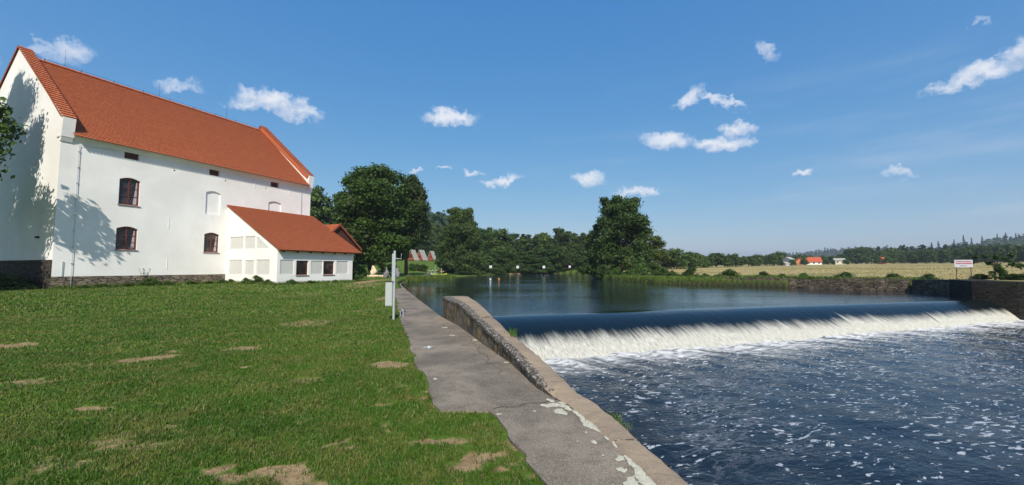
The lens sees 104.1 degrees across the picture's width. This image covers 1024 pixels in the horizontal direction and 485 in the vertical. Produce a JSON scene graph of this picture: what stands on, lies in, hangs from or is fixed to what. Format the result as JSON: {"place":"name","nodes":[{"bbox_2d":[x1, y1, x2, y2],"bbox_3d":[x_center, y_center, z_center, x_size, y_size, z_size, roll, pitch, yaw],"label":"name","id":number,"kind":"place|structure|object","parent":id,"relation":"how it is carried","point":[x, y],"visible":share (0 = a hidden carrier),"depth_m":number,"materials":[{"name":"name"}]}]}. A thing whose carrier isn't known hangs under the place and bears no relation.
{"place":"outdoors","nodes":[
{"label":"outdoors","id":0,"kind":"place"},
{"bbox_2d":[0,258,1023,484],"bbox_3d":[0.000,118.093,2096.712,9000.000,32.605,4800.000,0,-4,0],"label":"ground","id":1,"kind":"structure","parent":0,"point":[467,459],"depth_m":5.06,"materials":[{"name":"green plant"}]},
{"bbox_2d":[0,97,28,180],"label":"shade tree","id":2,"kind":"object","parent":1,"relation":"on","point":[5,127],"visible":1,"depth_m":20.51,"materials":[{"name":"green plant"}]},
{"bbox_2d":[0,275,38,289],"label":"shade shrub","id":3,"kind":"object","parent":1,"relation":"on","point":[12,282],"visible":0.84,"depth_m":23.26,"materials":[{"name":"green plant"}]},
{"bbox_2d":[11,284,38,289],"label":"shade shrub","id":4,"kind":"object","parent":1,"relation":"on","point":[28,286],"visible":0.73,"depth_m":22.95,"materials":[{"name":"green plant"}]},
{"bbox_2d":[138,278,159,285],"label":"weed clump","id":5,"kind":"object","parent":1,"relation":"on","point":[151,281],"visible":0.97,"depth_m":27.66,"materials":[{"name":"green plant"}]},
{"bbox_2d":[0,45,313,288],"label":"granary","id":6,"kind":"structure","parent":1,"relation":"on","point":[112,182],"depth_m":27.83,"materials":[{"name":"white paint"}]},
{"bbox_2d":[115,227,137,250],"bbox_3d":[-26.171,-0.270,27.117,0.693,1.640,1.205,0,-4,0],"label":"window","id":7,"kind":"structure","parent":6,"relation":"in","point":[126,237],"depth_m":27.17,"materials":[{"name":"brown paint"}]},
{"bbox_2d":[117,178,139,206],"bbox_3d":[-26.171,-3.454,27.315,0.685,1.940,1.187,0,-4,0],"label":"window","id":8,"kind":"structure","parent":6,"relation":"in","point":[128,187],"depth_m":27.34,"materials":[{"name":"brown paint"}]},
{"bbox_2d":[203,233,217,252],"bbox_3d":[-24.034,0.028,31.920,0.673,1.640,1.160,0,-4,0],"label":"window","id":9,"kind":"structure","parent":6,"relation":"in","point":[210,239],"depth_m":31.94,"materials":[{"name":"brown paint"}]},
{"bbox_2d":[249,275,263,283],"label":"weed clump","id":10,"kind":"object","parent":1,"relation":"on","point":[257,278],"visible":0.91,"depth_m":30.53,"materials":[{"name":"green plant"}]},
{"bbox_2d":[225,205,361,282],"bbox_3d":[-18.860,0.515,35.225,6.747,7.037,8.260,-2,-4,24],"label":"mill annex","id":11,"kind":"object","parent":1,"relation":"on","point":[275,246],"visible":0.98,"depth_m":32.72,"materials":[{"name":"white paint"}]},
{"bbox_2d":[296,260,308,275],"bbox_3d":[-16.970,2.074,32.279,0.681,1.240,1.178,0,-4,0],"label":"window","id":12,"kind":"structure","parent":11,"relation":"in","point":[301,266],"depth_m":32.35,"materials":[{"name":"black glass"}]},
{"bbox_2d":[323,261,333,274],"bbox_3d":[-15.913,2.222,34.656,0.701,1.240,1.224,0,-4,0],"label":"window","id":13,"kind":"structure","parent":11,"relation":"in","point":[328,265],"depth_m":34.75,"materials":[{"name":"black glass"}]},
{"bbox_2d":[310,185,342,224],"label":"round tree","id":14,"kind":"object","parent":1,"relation":"on","point":[321,210],"visible":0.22,"depth_m":72.78,"materials":[{"name":"green plant"}]},
{"bbox_2d":[326,224,361,256],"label":"mill side wing","id":15,"kind":"structure","parent":1,"relation":"on","point":[341,231],"depth_m":40.41,"materials":[{"name":"tile"}]},
{"bbox_2d":[326,194,378,260],"bbox_3d":[-22.778,-0.713,56.409,7.320,11.969,8.140,-3,-4,36],"label":"round tree","id":16,"kind":"object","parent":1,"relation":"on","point":[360,237],"visible":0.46,"depth_m":55.53,"materials":[{"name":"green plant"}]},
{"bbox_2d":[352,258,359,280],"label":"corner shrub","id":17,"kind":"object","parent":1,"relation":"on","point":[355,275],"visible":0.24,"depth_m":38.01,"materials":[{"name":"green plant"}]},
{"bbox_2d":[352,263,369,278],"bbox_3d":[-15.293,3.095,39.583,2.178,2.260,1.985,0,-4,7],"label":"corner shrub","id":18,"kind":"object","parent":1,"relation":"on","point":[362,272],"visible":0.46,"depth_m":39.41,"materials":[{"name":"green plant"}]},
{"bbox_2d":[355,257,376,267],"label":"slope tree","id":19,"kind":"object","parent":1,"relation":"on","point":[362,263],"visible":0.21,"depth_m":80.93,"materials":[{"name":"green plant"}]},
{"bbox_2d":[332,162,421,274],"bbox_3d":[-21.491,-3.206,59.648,13.780,17.390,13.389,-1,-4,13],"label":"chestnut tree","id":20,"kind":"object","parent":1,"relation":"on","point":[372,185],"visible":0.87,"depth_m":58.19,"materials":[{"name":"green plant"}]},
{"bbox_2d":[375,255,399,271],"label":"slope tree","id":21,"kind":"object","parent":1,"relation":"on","point":[381,265],"visible":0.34,"depth_m":82.55,"materials":[{"name":"green plant"}]},
{"bbox_2d":[385,250,401,319],"bbox_3d":[-3.756,1.343,12.643,0.477,2.187,0.200,0,-4,0],"label":"gauge post","id":22,"kind":"object","parent":1,"relation":"on","point":[390,293],"visible":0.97,"depth_m":12.60,"materials":[{"name":"metal"}]},
{"bbox_2d":[329,205,485,233],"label":"forest","id":23,"kind":"object","parent":1,"relation":"on","point":[438,217],"visible":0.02,"depth_m":220.13,"materials":[{"name":"green plant"}]},
{"bbox_2d":[408,250,418,260],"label":"cabin","id":24,"kind":"object","parent":1,"relation":"on","point":[414,255],"visible":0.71,"depth_m":121.06,"materials":[{"name":"red wood"}]},
{"bbox_2d":[394,174,433,275],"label":"tall tree","id":25,"kind":"object","parent":1,"relation":"on","point":[418,230],"visible":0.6,"depth_m":65.02,"materials":[{"name":"green plant"}]},
{"bbox_2d":[416,250,427,260],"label":"cabin","id":26,"kind":"object","parent":1,"relation":"on","point":[421,255],"visible":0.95,"depth_m":123.09,"materials":[{"name":"red wood"}]},
{"bbox_2d":[419,239,432,251],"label":"slope tree","id":27,"kind":"object","parent":1,"relation":"on","point":[427,244],"visible":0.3,"depth_m":141.56,"materials":[{"name":"green plant"}]},
{"bbox_2d":[430,223,442,235],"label":"slope tree","id":28,"kind":"object","parent":1,"relation":"on","point":[436,230],"visible":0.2,"depth_m":189.01,"materials":[{"name":"green plant"}]},
{"bbox_2d":[433,229,456,272],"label":"round tree","id":29,"kind":"object","parent":1,"relation":"on","point":[439,264],"visible":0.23,"depth_m":94.34,"materials":[{"name":"green plant"}]},
{"bbox_2d":[436,207,485,270],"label":"broad tree","id":30,"kind":"object","parent":1,"relation":"on","point":[462,232],"visible":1,"depth_m":86.33,"materials":[{"name":"green plant"}]},
{"bbox_2d":[453,265,472,274],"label":"shore bush","id":31,"kind":"object","parent":1,"relation":"on","point":[462,270],"visible":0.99,"depth_m":83.35,"materials":[{"name":"green plant"}]},
{"bbox_2d":[466,263,485,275],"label":"shore bush","id":32,"kind":"object","parent":1,"relation":"on","point":[472,267],"visible":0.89,"depth_m":84.67,"materials":[{"name":"green plant"}]},
{"bbox_2d":[466,251,496,269],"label":"waterside tree","id":33,"kind":"object","parent":1,"relation":"on","point":[486,261],"visible":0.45,"depth_m":100.07,"materials":[{"name":"green plant"}]},
{"bbox_2d":[46,274,925,288],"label":"long grass","id":34,"kind":"structure","parent":1,"relation":"on","point":[423,277],"depth_m":36.62,"materials":[{"name":"green plant"}]},
{"bbox_2d":[479,228,493,267],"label":"river tree","id":35,"kind":"object","parent":1,"relation":"on","point":[486,249],"visible":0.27,"depth_m":113.14,"materials":[{"name":"green plant"}]},
{"bbox_2d":[487,251,505,269],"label":"waterside tree","id":36,"kind":"object","parent":1,"relation":"on","point":[496,256],"visible":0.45,"depth_m":106.26,"materials":[{"name":"green plant"}]},
{"bbox_2d":[489,264,505,274],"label":"shore bush","id":37,"kind":"object","parent":1,"relation":"on","point":[496,268],"visible":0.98,"depth_m":96.23,"materials":[{"name":"green plant"}]},
{"bbox_2d":[489,228,516,265],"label":"river tree","id":38,"kind":"object","parent":1,"relation":"on","point":[498,245],"visible":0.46,"depth_m":118.00,"materials":[{"name":"green plant"}]},
{"bbox_2d":[495,249,517,272],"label":"waterside tree","id":39,"kind":"object","parent":1,"relation":"on","point":[510,255],"visible":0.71,"depth_m":107.87,"materials":[{"name":"green plant"}]},
{"bbox_2d":[509,233,526,251],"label":"river tree","id":40,"kind":"object","parent":1,"relation":"on","point":[521,242],"visible":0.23,"depth_m":126.07,"materials":[{"name":"green plant"}]},
{"bbox_2d":[510,262,527,273],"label":"shore bush","id":41,"kind":"object","parent":1,"relation":"on","point":[520,269],"visible":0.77,"depth_m":103.31,"materials":[{"name":"green plant"}]},
{"bbox_2d":[510,251,541,267],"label":"waterside tree","id":42,"kind":"object","parent":1,"relation":"on","point":[522,258],"visible":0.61,"depth_m":106.57,"materials":[{"name":"green plant"}]},
{"bbox_2d":[519,234,541,254],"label":"river tree","id":43,"kind":"object","parent":1,"relation":"on","point":[528,240],"visible":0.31,"depth_m":126.17,"materials":[{"name":"green plant"}]},
{"bbox_2d":[525,257,551,273],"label":"waterside tree","id":44,"kind":"object","parent":1,"relation":"on","point":[542,262],"visible":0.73,"depth_m":106.05,"materials":[{"name":"green plant"}]},
{"bbox_2d":[535,232,552,254],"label":"river tree","id":45,"kind":"object","parent":1,"relation":"on","point":[544,237],"visible":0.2,"depth_m":131.60,"materials":[{"name":"green plant"}]},
{"bbox_2d":[532,243,557,272],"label":"waterside tree","id":46,"kind":"object","parent":1,"relation":"on","point":[541,249],"visible":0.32,"depth_m":121.82,"materials":[{"name":"green plant"}]},
{"bbox_2d":[545,248,563,272],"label":"waterside tree","id":47,"kind":"object","parent":1,"relation":"on","point":[554,256],"visible":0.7,"depth_m":112.04,"materials":[{"name":"green plant"}]},
{"bbox_2d":[545,227,566,248],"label":"river tree","id":48,"kind":"object","parent":1,"relation":"on","point":[559,231],"visible":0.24,"depth_m":128.11,"materials":[{"name":"green plant"}]},
{"bbox_2d":[552,231,577,262],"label":"river tree","id":49,"kind":"object","parent":1,"relation":"on","point":[568,237],"visible":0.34,"depth_m":125.63,"materials":[{"name":"green plant"}]},
{"bbox_2d":[442,296,688,484],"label":"river wall","id":50,"kind":"structure","parent":1,"relation":"on","point":[475,319],"depth_m":5.56,"materials":[{"name":"concrete"}]},
{"bbox_2d":[602,409,632,428],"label":"wall weeds","id":51,"kind":"object","parent":50,"relation":"attached to","point":[620,420],"depth_m":4.43,"materials":[{"name":"green plant"}]},
{"bbox_2d":[556,253,581,270],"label":"waterside tree","id":52,"kind":"object","parent":1,"relation":"on","point":[566,260],"visible":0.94,"depth_m":109.70,"materials":[{"name":"green plant"}]},
{"bbox_2d":[565,232,592,254],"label":"river tree","id":53,"kind":"object","parent":1,"relation":"on","point":[577,242],"visible":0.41,"depth_m":121.29,"materials":[{"name":"green plant"}]},
{"bbox_2d":[573,251,587,268],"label":"waterside tree","id":54,"kind":"object","parent":1,"relation":"on","point":[580,258],"visible":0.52,"depth_m":109.36,"materials":[{"name":"green plant"}]},
{"bbox_2d":[577,259,597,277],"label":"thicket","id":55,"kind":"object","parent":1,"relation":"on","point":[587,268],"visible":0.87,"depth_m":65.42,"materials":[{"name":"green plant"}]},
{"bbox_2d":[584,224,602,260],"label":"leaning tree","id":56,"kind":"object","parent":1,"relation":"on","point":[591,236],"visible":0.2,"depth_m":69.38,"materials":[{"name":"green plant"}]},
{"bbox_2d":[595,264,610,277],"bbox_3d":[13.851,4.535,60.086,2.685,2.626,2.374,-1,-4,17],"label":"bank bush","id":57,"kind":"object","parent":1,"relation":"on","point":[604,271],"visible":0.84,"depth_m":59.83,"materials":[{"name":"green plant"}]},
{"bbox_2d":[593,251,613,273],"bbox_3d":[15.557,3.934,64.140,4.511,4.995,4.949,-1,-4,22],"label":"thicket","id":58,"kind":"object","parent":1,"relation":"on","point":[607,255],"visible":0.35,"depth_m":63.46,"materials":[{"name":"green plant"}]},
{"bbox_2d":[599,247,639,272],"bbox_3d":[16.481,3.046,60.135,5.902,4.858,5.128,-3,-5,40],"label":"willow bush","id":59,"kind":"object","parent":1,"relation":"on","point":[623,260],"visible":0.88,"depth_m":59.34,"materials":[{"name":"green plant"}]},
{"bbox_2d":[585,194,655,272],"bbox_3d":[17.777,-1.166,65.175,10.436,13.096,10.480,-3,-5,38],"label":"broad tree","id":60,"kind":"object","parent":1,"relation":"on","point":[620,221],"visible":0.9,"depth_m":63.54,"materials":[{"name":"green plant"}]},
{"bbox_2d":[632,255,650,272],"bbox_3d":[19.448,4.041,61.725,3.970,4.282,4.355,-3,-5,40],"label":"thicket","id":61,"kind":"object","parent":1,"relation":"on","point":[640,263],"visible":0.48,"depth_m":60.81,"materials":[{"name":"green plant"}]},
{"bbox_2d":[647,262,661,272],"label":"thicket","id":62,"kind":"object","parent":1,"relation":"on","point":[653,266],"visible":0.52,"depth_m":65.32,"materials":[{"name":"green plant"}]},
{"bbox_2d":[644,235,673,265],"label":"round tree","id":63,"kind":"object","parent":1,"relation":"on","point":[657,244],"visible":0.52,"depth_m":79.06,"materials":[{"name":"green plant"}]},
{"bbox_2d":[657,252,681,269],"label":"meadow tree","id":64,"kind":"object","parent":1,"relation":"on","point":[674,256],"visible":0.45,"depth_m":93.81,"materials":[{"name":"green plant"}]},
{"bbox_2d":[669,248,689,268],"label":"meadow tree","id":65,"kind":"object","parent":1,"relation":"on","point":[683,262],"visible":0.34,"depth_m":101.39,"materials":[{"name":"green plant"}]},
{"bbox_2d":[677,251,699,268],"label":"meadow tree","id":66,"kind":"object","parent":1,"relation":"on","point":[691,259],"visible":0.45,"depth_m":107.49,"materials":[{"name":"green plant"}]},
{"bbox_2d":[683,265,698,276],"bbox_3d":[19.802,3.639,44.196,2.078,2.379,1.895,1,-4,-11],"label":"bank bush","id":67,"kind":"object","parent":1,"relation":"on","point":[691,270],"visible":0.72,"depth_m":43.96,"materials":[{"name":"green plant"}]},
{"bbox_2d":[681,252,704,266],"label":"meadow tree","id":68,"kind":"object","parent":1,"relation":"on","point":[698,255],"visible":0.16,"depth_m":113.58,"materials":[{"name":"green plant"}]},
{"bbox_2d":[701,256,716,267],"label":"meadow tree","id":69,"kind":"object","parent":1,"relation":"on","point":[711,261],"visible":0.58,"depth_m":127.09,"materials":[{"name":"green plant"}]},
{"bbox_2d":[708,253,729,266],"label":"meadow tree","id":70,"kind":"object","parent":1,"relation":"on","point":[719,258],"visible":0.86,"depth_m":132.35,"materials":[{"name":"green plant"}]},
{"bbox_2d":[717,268,740,276],"bbox_3d":[22.411,3.633,41.333,2.165,1.903,2.375,1,-4,-16],"label":"bank bush","id":71,"kind":"object","parent":1,"relation":"on","point":[730,272],"visible":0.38,"depth_m":41.08,"materials":[{"name":"green plant"}]},
{"bbox_2d":[726,253,741,266],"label":"meadow tree","id":72,"kind":"object","parent":1,"relation":"on","point":[735,259],"visible":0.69,"depth_m":143.37,"materials":[{"name":"green plant"}]},
{"bbox_2d":[742,256,758,265],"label":"meadow tree","id":73,"kind":"object","parent":1,"relation":"on","point":[751,259],"visible":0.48,"depth_m":153.51,"materials":[{"name":"green plant"}]},
{"bbox_2d":[749,254,763,265],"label":"meadow tree","id":74,"kind":"object","parent":1,"relation":"on","point":[759,258],"visible":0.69,"depth_m":160.21,"materials":[{"name":"green plant"}]},
{"bbox_2d":[763,254,780,265],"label":"meadow tree","id":75,"kind":"object","parent":1,"relation":"on","point":[773,257],"visible":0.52,"depth_m":169.78,"materials":[{"name":"green plant"}]},
{"bbox_2d":[770,251,788,264],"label":"meadow tree","id":76,"kind":"object","parent":1,"relation":"on","point":[781,255],"visible":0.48,"depth_m":175.68,"materials":[{"name":"green plant"}]},
{"bbox_2d":[806,257,822,264],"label":"house","id":77,"kind":"structure","parent":1,"relation":"on","point":[815,261],"depth_m":187.92,"materials":[{"name":"red tile"}]},
{"bbox_2d":[624,264,1023,278],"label":"meadow grass","id":78,"kind":"structure","parent":1,"relation":"on","point":[918,266],"depth_m":69.28,"materials":[{"name":"plant"}]},
{"bbox_2d":[722,277,949,294],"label":"bank wall","id":79,"kind":"structure","parent":1,"relation":"on","point":[938,286],"depth_m":30.71,"materials":[{"name":"stone"}]},
{"bbox_2d":[841,249,861,263],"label":"meadow tree","id":80,"kind":"object","parent":1,"relation":"on","point":[849,253],"visible":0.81,"depth_m":212.50,"materials":[{"name":"green plant"}]},
{"bbox_2d":[847,247,874,263],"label":"meadow tree","id":81,"kind":"object","parent":1,"relation":"on","point":[863,255],"visible":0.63,"depth_m":211.04,"materials":[{"name":"green plant"}]},
{"bbox_2d":[856,246,873,263],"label":"meadow tree","id":82,"kind":"object","parent":1,"relation":"on","point":[870,252],"visible":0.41,"depth_m":212.66,"materials":[{"name":"green plant"}]},
{"bbox_2d":[868,250,884,263],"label":"meadow tree","id":83,"kind":"object","parent":1,"relation":"on","point":[877,255],"visible":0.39,"depth_m":211.42,"materials":[{"name":"green plant"}]},
{"bbox_2d":[883,247,902,259],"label":"meadow tree","id":84,"kind":"object","parent":1,"relation":"on","point":[894,252],"visible":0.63,"depth_m":212.79,"materials":[{"name":"green plant"}]},
{"bbox_2d":[905,252,917,263],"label":"forest edge tree","id":85,"kind":"object","parent":1,"relation":"on","point":[910,256],"visible":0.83,"depth_m":187.49,"materials":[{"name":"green plant"}]},
{"bbox_2d":[919,249,938,262],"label":"forest edge tree","id":86,"kind":"object","parent":1,"relation":"on","point":[929,255],"visible":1,"depth_m":180.23,"materials":[{"name":"green plant"}]},
{"bbox_2d":[937,249,953,261],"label":"forest edge tree","id":87,"kind":"object","parent":1,"relation":"on","point":[945,253],"visible":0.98,"depth_m":179.34,"materials":[{"name":"green plant"}]},
{"bbox_2d":[876,243,1017,262],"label":"forest","id":88,"kind":"object","parent":1,"relation":"on","point":[903,248],"visible":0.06,"depth_m":245.45,"materials":[{"name":"green plant"}]},
{"bbox_2d":[948,248,967,262],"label":"forest edge tree","id":89,"kind":"object","parent":1,"relation":"on","point":[955,251],"visible":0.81,"depth_m":178.49,"materials":[{"name":"green plant"}]},
{"bbox_2d":[954,260,972,278],"bbox_3d":[30.489,1.997,26.942,0.860,1.652,0.075,-2,-4,31],"label":"warning sign","id":90,"kind":"object","parent":1,"relation":"on","point":[963,263],"visible":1,"depth_m":26.95,"materials":[{"name":"metal"}]},
{"bbox_2d":[956,248,974,258],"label":"forest edge tree","id":91,"kind":"object","parent":1,"relation":"on","point":[967,252],"visible":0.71,"depth_m":177.66,"materials":[{"name":"green plant"}]},
{"bbox_2d":[965,274,991,279],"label":"scrub bush","id":92,"kind":"object","parent":1,"relation":"on","point":[981,276],"visible":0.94,"depth_m":27.69,"materials":[{"name":"green plant"}]},
{"bbox_2d":[972,245,994,261],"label":"forest edge tree","id":93,"kind":"object","parent":1,"relation":"on","point":[980,250],"visible":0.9,"depth_m":170.05,"materials":[{"name":"green plant"}]},
{"bbox_2d":[949,279,1023,319],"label":"weir abutment","id":94,"kind":"object","parent":1,"relation":"on","point":[1008,296],"visible":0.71,"depth_m":21.33,"materials":[{"name":"stone"}]},
{"bbox_2d":[961,253,1023,279],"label":"young tree","id":95,"kind":"object","parent":1,"relation":"on","point":[1011,263],"visible":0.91,"depth_m":27.25,"materials":[{"name":"green plant"}]},
{"bbox_2d":[988,264,1007,279],"bbox_3d":[32.891,2.103,26.902,0.984,1.302,0.855,0,-4,0],"label":"scrub bush","id":96,"kind":"object","parent":1,"relation":"on","point":[999,269],"visible":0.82,"depth_m":26.89,"materials":[{"name":"green plant"}]},
{"bbox_2d":[995,273,1016,279],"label":"scrub bush","id":97,"kind":"object","parent":1,"relation":"on","point":[1007,276],"visible":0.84,"depth_m":26.40,"materials":[{"name":"green plant"}]},
{"bbox_2d":[994,244,1020,262],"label":"forest edge tree","id":98,"kind":"object","parent":1,"relation":"on","point":[999,248],"visible":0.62,"depth_m":168.19,"materials":[{"name":"green plant"}]},
{"bbox_2d":[999,244,1023,262],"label":"forest edge tree","id":99,"kind":"object","parent":1,"relation":"on","point":[1012,249],"visible":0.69,"depth_m":166.43,"materials":[{"name":"green plant"}]},
{"bbox_2d":[0,0,1023,263],"label":"sky","id":100,"kind":"structure","parent":0,"point":[741,127],"materials":[{"name":"blue"}]},
{"bbox_2d":[395,282,642,484],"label":"path","id":101,"kind":"structure","parent":0,"point":[543,439],"depth_m":4.91,"materials":[{"name":"concrete"}]},
{"bbox_2d":[433,327,655,484],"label":"lichen","id":102,"kind":"object","parent":101,"relation":"on","point":[641,476],"visible":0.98,"depth_m":3.45},
{"bbox_2d":[402,274,967,316],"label":"river above weir","id":103,"kind":"structure","parent":0,"point":[505,294],"depth_m":25.11,"materials":[{"name":"blue liquid"}]},
{"bbox_2d":[491,299,1019,359],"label":"waterfall","id":104,"kind":"structure","parent":0,"point":[575,335],"depth_m":15.32,"materials":[{"name":"white liquid"}]},
{"bbox_2d":[543,320,1023,484],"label":"river below weir","id":105,"kind":"structure","parent":0,"point":[934,406],"depth_m":7.88,"materials":[{"name":"blue liquid"}]},
{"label":"hill","id":106,"kind":"structure","parent":0,"visible":0},
{"bbox_2d":[927,234,1023,248],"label":"forest","id":107,"kind":"object","parent":106,"relation":"on","point":[1017,241],"visible":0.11,"depth_m":539.82,"materials":[{"name":"green plant"}]},
{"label":"hill","id":108,"kind":"structure","parent":0,"visible":0},
{"bbox_2d":[786,246,909,256],"bbox_3d":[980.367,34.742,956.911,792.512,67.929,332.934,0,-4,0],"label":"forest","id":109,"kind":"object","parent":108,"relation":"on","point":[828,253],"visible":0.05,"depth_m":1055.73,"materials":[{"name":"green plant"}]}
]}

